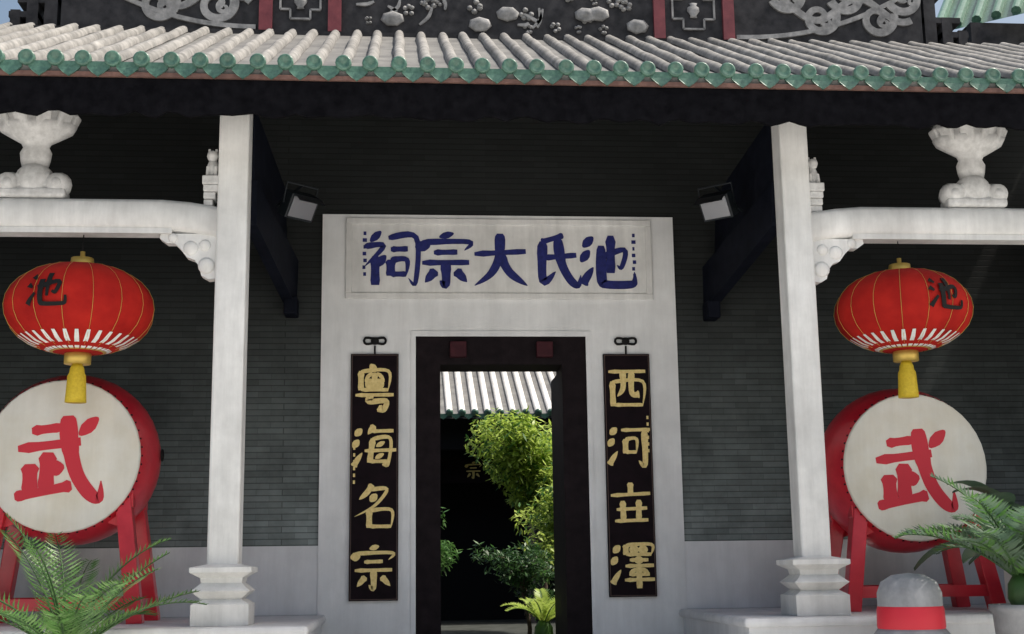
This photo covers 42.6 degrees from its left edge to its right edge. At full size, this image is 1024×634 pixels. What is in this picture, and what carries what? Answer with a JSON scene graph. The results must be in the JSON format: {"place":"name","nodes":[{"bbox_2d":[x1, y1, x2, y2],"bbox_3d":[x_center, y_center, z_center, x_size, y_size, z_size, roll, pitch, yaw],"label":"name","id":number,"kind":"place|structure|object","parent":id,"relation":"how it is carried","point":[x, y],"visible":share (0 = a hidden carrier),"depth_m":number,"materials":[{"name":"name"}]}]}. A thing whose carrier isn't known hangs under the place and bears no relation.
{"place":"outdoors","nodes":[
{"label":"outdoors","id":0,"kind":"place"},
{"bbox_2d":[202,149,218,205],"bbox_3d":[-3.060,-1.419,13.405,0.170,0.610,0.240,0,-11,-5],"label":"carving","id":1,"kind":"object","parent":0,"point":[210,185],"visible":0.94,"depth_m":13.31},
{"bbox_2d":[440,418,554,622],"bbox_3d":[-1.488,3.422,31.639,16.000,7.717,2.800,0,-11,-5],"label":"hall interior","id":2,"kind":"object","parent":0,"point":[479,513],"visible":0.06,"depth_m":32.11,"materials":[{"name":"black"}]},
{"bbox_2d":[440,457,498,482],"bbox_3d":[-1.222,3.650,31.247,1.800,0.600,0.105,0,-11,-5],"label":"hanging plaque","id":3,"kind":"object","parent":2,"relation":"attached to","point":[461,470],"visible":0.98,"depth_m":31.21,"materials":[{"name":"black wood"}]},
{"bbox_2d":[440,372,555,417],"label":"tiled roof","id":4,"kind":"structure","parent":2,"relation":"on","point":[480,407],"depth_m":31.29,"materials":[{"name":"grey tile"}]},
{"bbox_2d":[442,372,553,410],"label":"roof tiles","id":5,"kind":"object","parent":4,"relation":"on","point":[496,394],"visible":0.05,"depth_m":31.21,"materials":[{"name":"grey tile"}]},
{"bbox_2d":[440,409,551,418],"bbox_3d":[-1.191,2.211,29.854,17.450,0.241,0.060,0,-11,-5],"label":"eave tile edge","id":6,"kind":"object","parent":5,"relation":"attached to","point":[474,412],"visible":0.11,"depth_m":29.88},
{"bbox_2d":[441,619,555,633],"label":"courtyard paving","id":7,"kind":"structure","parent":0,"point":[514,626],"depth_m":27.99,"materials":[{"name":"grey stone"}]},
{"bbox_2d":[441,507,462,575],"bbox_3d":[-1.505,4.495,23.729,1.279,2.647,1.528,0,-11,-5],"label":"shrub","id":8,"kind":"object","parent":7,"relation":"on","point":[445,551],"visible":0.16,"depth_m":23.65,"materials":[{"name":"green plant"}]},
{"bbox_2d":[465,406,552,601],"bbox_3d":[0.422,3.982,25.767,2.806,4.368,2.896,0,-11,-5],"label":"courtyard tree","id":9,"kind":"object","parent":7,"relation":"on","point":[525,455],"visible":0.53,"depth_m":25.34,"materials":[{"name":"green plant"}]},
{"bbox_2d":[469,537,554,633],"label":"shrub","id":10,"kind":"object","parent":7,"relation":"on","point":[527,571],"visible":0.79,"depth_m":18.77,"materials":[{"name":"green plant"}]},
{"bbox_2d":[502,588,554,633],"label":"potted plant","id":11,"kind":"object","parent":7,"relation":"on","point":[541,612],"visible":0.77,"depth_m":17.29,"materials":[{"name":"green plant"}]},
{"bbox_2d":[511,479,553,584],"bbox_3d":[1.028,4.042,22.082,2.120,2.855,1.864,0,-11,-5],"label":"courtyard tree","id":12,"kind":"object","parent":7,"relation":"on","point":[546,521],"visible":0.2,"depth_m":22.12,"materials":[{"name":"green plant"}]},
{"bbox_2d":[10,0,988,45],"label":"roof ridge","id":13,"kind":"structure","parent":0,"point":[751,17],"depth_m":17.07,"materials":[{"name":"black stone"}]},
{"bbox_2d":[125,0,920,39],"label":"roof ridge","id":14,"kind":"structure","parent":13,"relation":"attached to","point":[831,17],"depth_m":17.14,"materials":[{"name":"grey stone"}]},
{"bbox_2d":[0,22,1023,88],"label":"roof tiles","id":15,"kind":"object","parent":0,"point":[386,56],"depth_m":14.34,"materials":[{"name":"grey tile"}]},
{"bbox_2d":[8,0,968,44],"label":"ridge end ornaments","id":16,"kind":"object","parent":15,"relation":"on","point":[935,29],"visible":0.64,"depth_m":17.59},
{"bbox_2d":[258,0,734,39],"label":"ridge posts","id":17,"kind":"object","parent":15,"relation":"on","point":[334,16],"visible":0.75,"depth_m":17.15,"materials":[{"name":"red paint"}]},
{"bbox_2d":[0,49,1023,92],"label":"roof edge tiles","id":18,"kind":"object","parent":15,"relation":"attached to","point":[83,58],"visible":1,"depth_m":12.84,"materials":[{"name":"green ceramic"}]},
{"bbox_2d":[0,70,1023,93],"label":"eave board","id":19,"kind":"object","parent":15,"relation":"attached to","point":[489,81],"visible":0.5,"depth_m":12.84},
{"bbox_2d":[0,76,1023,130],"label":"fascia board","id":20,"kind":"object","parent":19,"relation":"attached to","point":[156,98],"visible":1,"depth_m":12.82,"materials":[{"name":"wood"}]},
{"bbox_2d":[0,0,1023,31],"label":"sky","id":21,"kind":"structure","parent":0,"point":[5,5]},
{"bbox_3d":[-1.080,6.516,26.785,15.000,0.196,31.200,0,-11,-5],"label":"porch floor slab","id":22,"kind":"object","parent":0,"visible":0},
{"bbox_2d":[0,513,208,633],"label":"fern","id":23,"kind":"object","parent":22,"relation":"on","point":[74,621],"visible":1,"depth_m":11.35,"materials":[{"name":"green plant"}]},
{"bbox_2d":[0,604,994,633],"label":"side platforms","id":24,"kind":"object","parent":22,"relation":"on","point":[975,619],"visible":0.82,"depth_m":12.76,"materials":[{"name":"stone"}]},
{"bbox_2d":[0,375,163,623],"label":"drum","id":25,"kind":"object","parent":24,"relation":"on","point":[88,472],"visible":0.94,"depth_m":13.52,"materials":[{"name":"white leather"}]},
{"bbox_2d":[189,114,257,626],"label":"stone column","id":26,"kind":"structure","parent":24,"relation":"on","point":[224,587],"depth_m":12.89,"materials":[{"name":"white stone"}]},
{"bbox_2d":[0,198,216,281],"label":"stone beam","id":27,"kind":"structure","parent":26,"relation":"attached to","point":[188,229],"depth_m":13.16,"materials":[{"name":"white stone"}]},
{"bbox_2d":[0,110,80,198],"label":"stone bracket ornament","id":28,"kind":"object","parent":27,"relation":"on","point":[37,138],"visible":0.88,"depth_m":13.18,"materials":[{"name":"stone"}]},
{"bbox_2d":[2,235,153,403],"bbox_3d":[-4.296,-0.018,13.049,1.452,1.744,1.452,0,-11,-5],"label":"lantern","id":29,"kind":"object","parent":27,"relation":"hanging from","point":[105,309],"visible":1,"depth_m":12.60,"materials":[{"name":"red fabric"}]},
{"bbox_2d":[25,273,66,305],"bbox_3d":[-4.392,-0.263,12.404,0.417,0.333,0.098,-3,-11,11],"label":"lantern lettering","id":30,"kind":"object","parent":29,"relation":"attached to","point":[42,284],"visible":1,"depth_m":12.37},
{"bbox_2d":[250,114,298,317],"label":"timber beam","id":31,"kind":"structure","parent":26,"relation":"attached to","point":[269,239],"depth_m":14.57,"materials":[{"name":"black wood"}]},
{"bbox_2d":[276,181,324,222],"bbox_3d":[-2.316,-1.262,14.396,0.441,0.388,0.455,7,-14,-37],"label":"floodlight","id":32,"kind":"object","parent":31,"relation":"attached to","point":[296,204],"visible":1,"depth_m":14.32,"materials":[{"name":"black"}]},
{"bbox_2d":[0,539,1005,619],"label":"wall base","id":33,"kind":"object","parent":24,"relation":"on","point":[283,580],"visible":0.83,"depth_m":15.30,"materials":[{"name":"grey stone"}]},
{"bbox_2d":[771,122,850,615],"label":"stone column","id":34,"kind":"structure","parent":24,"relation":"on","point":[814,581],"depth_m":13.40,"materials":[{"name":"white stone"}]},
{"bbox_2d":[808,157,824,211],"bbox_3d":[3.197,-1.402,13.943,0.170,0.610,0.240,0,-11,-5],"label":"carving","id":35,"kind":"object","parent":34,"relation":"attached to","point":[817,188],"visible":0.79,"depth_m":13.85},
{"bbox_2d":[811,207,1023,284],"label":"stone beam","id":36,"kind":"structure","parent":34,"relation":"attached to","point":[838,234],"depth_m":13.85,"materials":[{"name":"white stone"}]},
{"bbox_2d":[834,241,973,398],"bbox_3d":[4.101,-0.008,13.773,1.412,1.715,1.412,0,-11,-5],"label":"lantern","id":37,"kind":"object","parent":36,"relation":"hanging from","point":[890,310],"visible":0.98,"depth_m":13.33,"materials":[{"name":"red fabric"}]},
{"bbox_2d":[928,278,962,309],"bbox_3d":[4.351,-0.241,13.184,0.401,0.333,0.137,0,-11,-5],"label":"lantern lettering","id":38,"kind":"object","parent":37,"relation":"attached to","point":[943,288],"visible":1,"depth_m":13.15},
{"bbox_2d":[928,125,1007,207],"bbox_3d":[4.943,-1.845,14.199,0.835,1.400,0.562,0,-11,-5],"label":"stone bracket ornament","id":39,"kind":"object","parent":36,"relation":"on","point":[968,147],"visible":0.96,"depth_m":14.02,"materials":[{"name":"stone"}]},
{"bbox_2d":[824,389,1005,611],"bbox_3d":[4.345,2.023,14.654,1.892,2.456,1.079,0,-11,-5],"label":"drum","id":40,"kind":"object","parent":24,"relation":"on","point":[888,452],"visible":0.77,"depth_m":14.24,"materials":[{"name":"white leather"}]},
{"bbox_2d":[914,480,1021,602],"bbox_3d":[5.373,2.294,13.206,2.136,1.312,1.683,0,-11,-5],"label":"potted fern","id":41,"kind":"object","parent":24,"relation":"on","point":[1009,498],"visible":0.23,"depth_m":13.30,"materials":[{"name":"green plant"}]},
{"bbox_2d":[0,112,1023,633],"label":"brick wall","id":42,"kind":"structure","parent":22,"relation":"on","point":[734,432],"depth_m":16.21,"materials":[{"name":"grey brick"}]},
{"bbox_2d":[345,218,652,299],"bbox_3d":[-0.145,-0.713,16.134,3.770,1.010,0.034,0,-11,-5],"label":"stone plaque","id":43,"kind":"object","parent":42,"relation":"attached to","point":[527,234],"visible":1,"depth_m":16.13,"materials":[{"name":"white stone"}]},
{"bbox_2d":[362,231,637,288],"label":"plaque characters","id":44,"kind":"object","parent":43,"relation":"attached to","point":[605,262],"visible":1,"depth_m":16.13,"materials":[{"name":"blue paint"}]},
{"bbox_2d":[317,214,686,633],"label":"stone door surround","id":45,"kind":"object","parent":42,"relation":"attached to","point":[348,326],"visible":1,"depth_m":15.81,"materials":[{"name":"white stone"}]},
{"bbox_2d":[349,337,398,600],"bbox_3d":[-1.629,1.765,15.515,0.570,3.111,0.063,0,-11,-5],"label":"couplet board","id":46,"kind":"object","parent":45,"relation":"attached to","point":[373,512],"visible":1,"depth_m":15.47,"materials":[{"name":"black wood"}]},
{"bbox_2d":[416,337,591,633],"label":"door frame","id":47,"kind":"object","parent":45,"relation":"in","point":[566,362],"visible":0.94,"depth_m":15.75,"materials":[{"name":"brown wood"}]},
{"bbox_2d":[450,341,552,357],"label":"door lintel ornaments","id":48,"kind":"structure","parent":47,"relation":"attached to","point":[458,349],"depth_m":15.88},
{"bbox_2d":[551,376,560,633],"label":"door leaves","id":49,"kind":"object","parent":47,"relation":"attached to","point":[556,509],"visible":0.22,"depth_m":16.73,"materials":[{"name":"black wood"}]},
{"bbox_2d":[603,337,656,596],"bbox_3d":[1.410,1.773,15.775,0.570,3.111,0.066,0,-11,-5],"label":"couplet board","id":50,"kind":"object","parent":45,"relation":"attached to","point":[632,571],"visible":1,"depth_m":15.73,"materials":[{"name":"black wood"}]},
{"bbox_2d":[702,125,776,321],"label":"timber beam","id":51,"kind":"structure","parent":42,"relation":"attached to","point":[744,238],"depth_m":15.08,"materials":[{"name":"black wood"}]},
{"bbox_2d":[694,182,742,221],"bbox_3d":[2.317,-1.294,14.820,0.441,0.388,0.483,-7,-13,30],"label":"floodlight","id":52,"kind":"object","parent":51,"relation":"attached to","point":[720,204],"visible":1,"depth_m":14.74,"materials":[{"name":"black"}]},
{"bbox_2d":[874,573,950,633],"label":"stone post","id":53,"kind":"object","parent":22,"relation":"on","point":[909,603],"visible":1,"depth_m":11.82,"materials":[{"name":"grey stone"}]},
{"bbox_3d":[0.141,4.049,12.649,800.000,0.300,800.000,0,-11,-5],"label":"ground","id":54,"kind":"structure","parent":0,"visible":0},
{"bbox_2d":[892,472,1023,633],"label":"potted fern","id":55,"kind":"object","parent":54,"relation":"on","point":[996,542],"visible":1,"depth_m":11.79,"materials":[{"name":"green plant"}]},
{"bbox_2d":[963,22,1023,44],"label":"neighbour building","id":56,"kind":"structure","parent":54,"relation":"on","point":[996,33],"depth_m":18.45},
{"bbox_2d":[937,0,1023,28],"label":"tiled roof","id":57,"kind":"structure","parent":56,"relation":"on","point":[966,12],"depth_m":18.70,"materials":[{"name":"green tile"}]}
]}

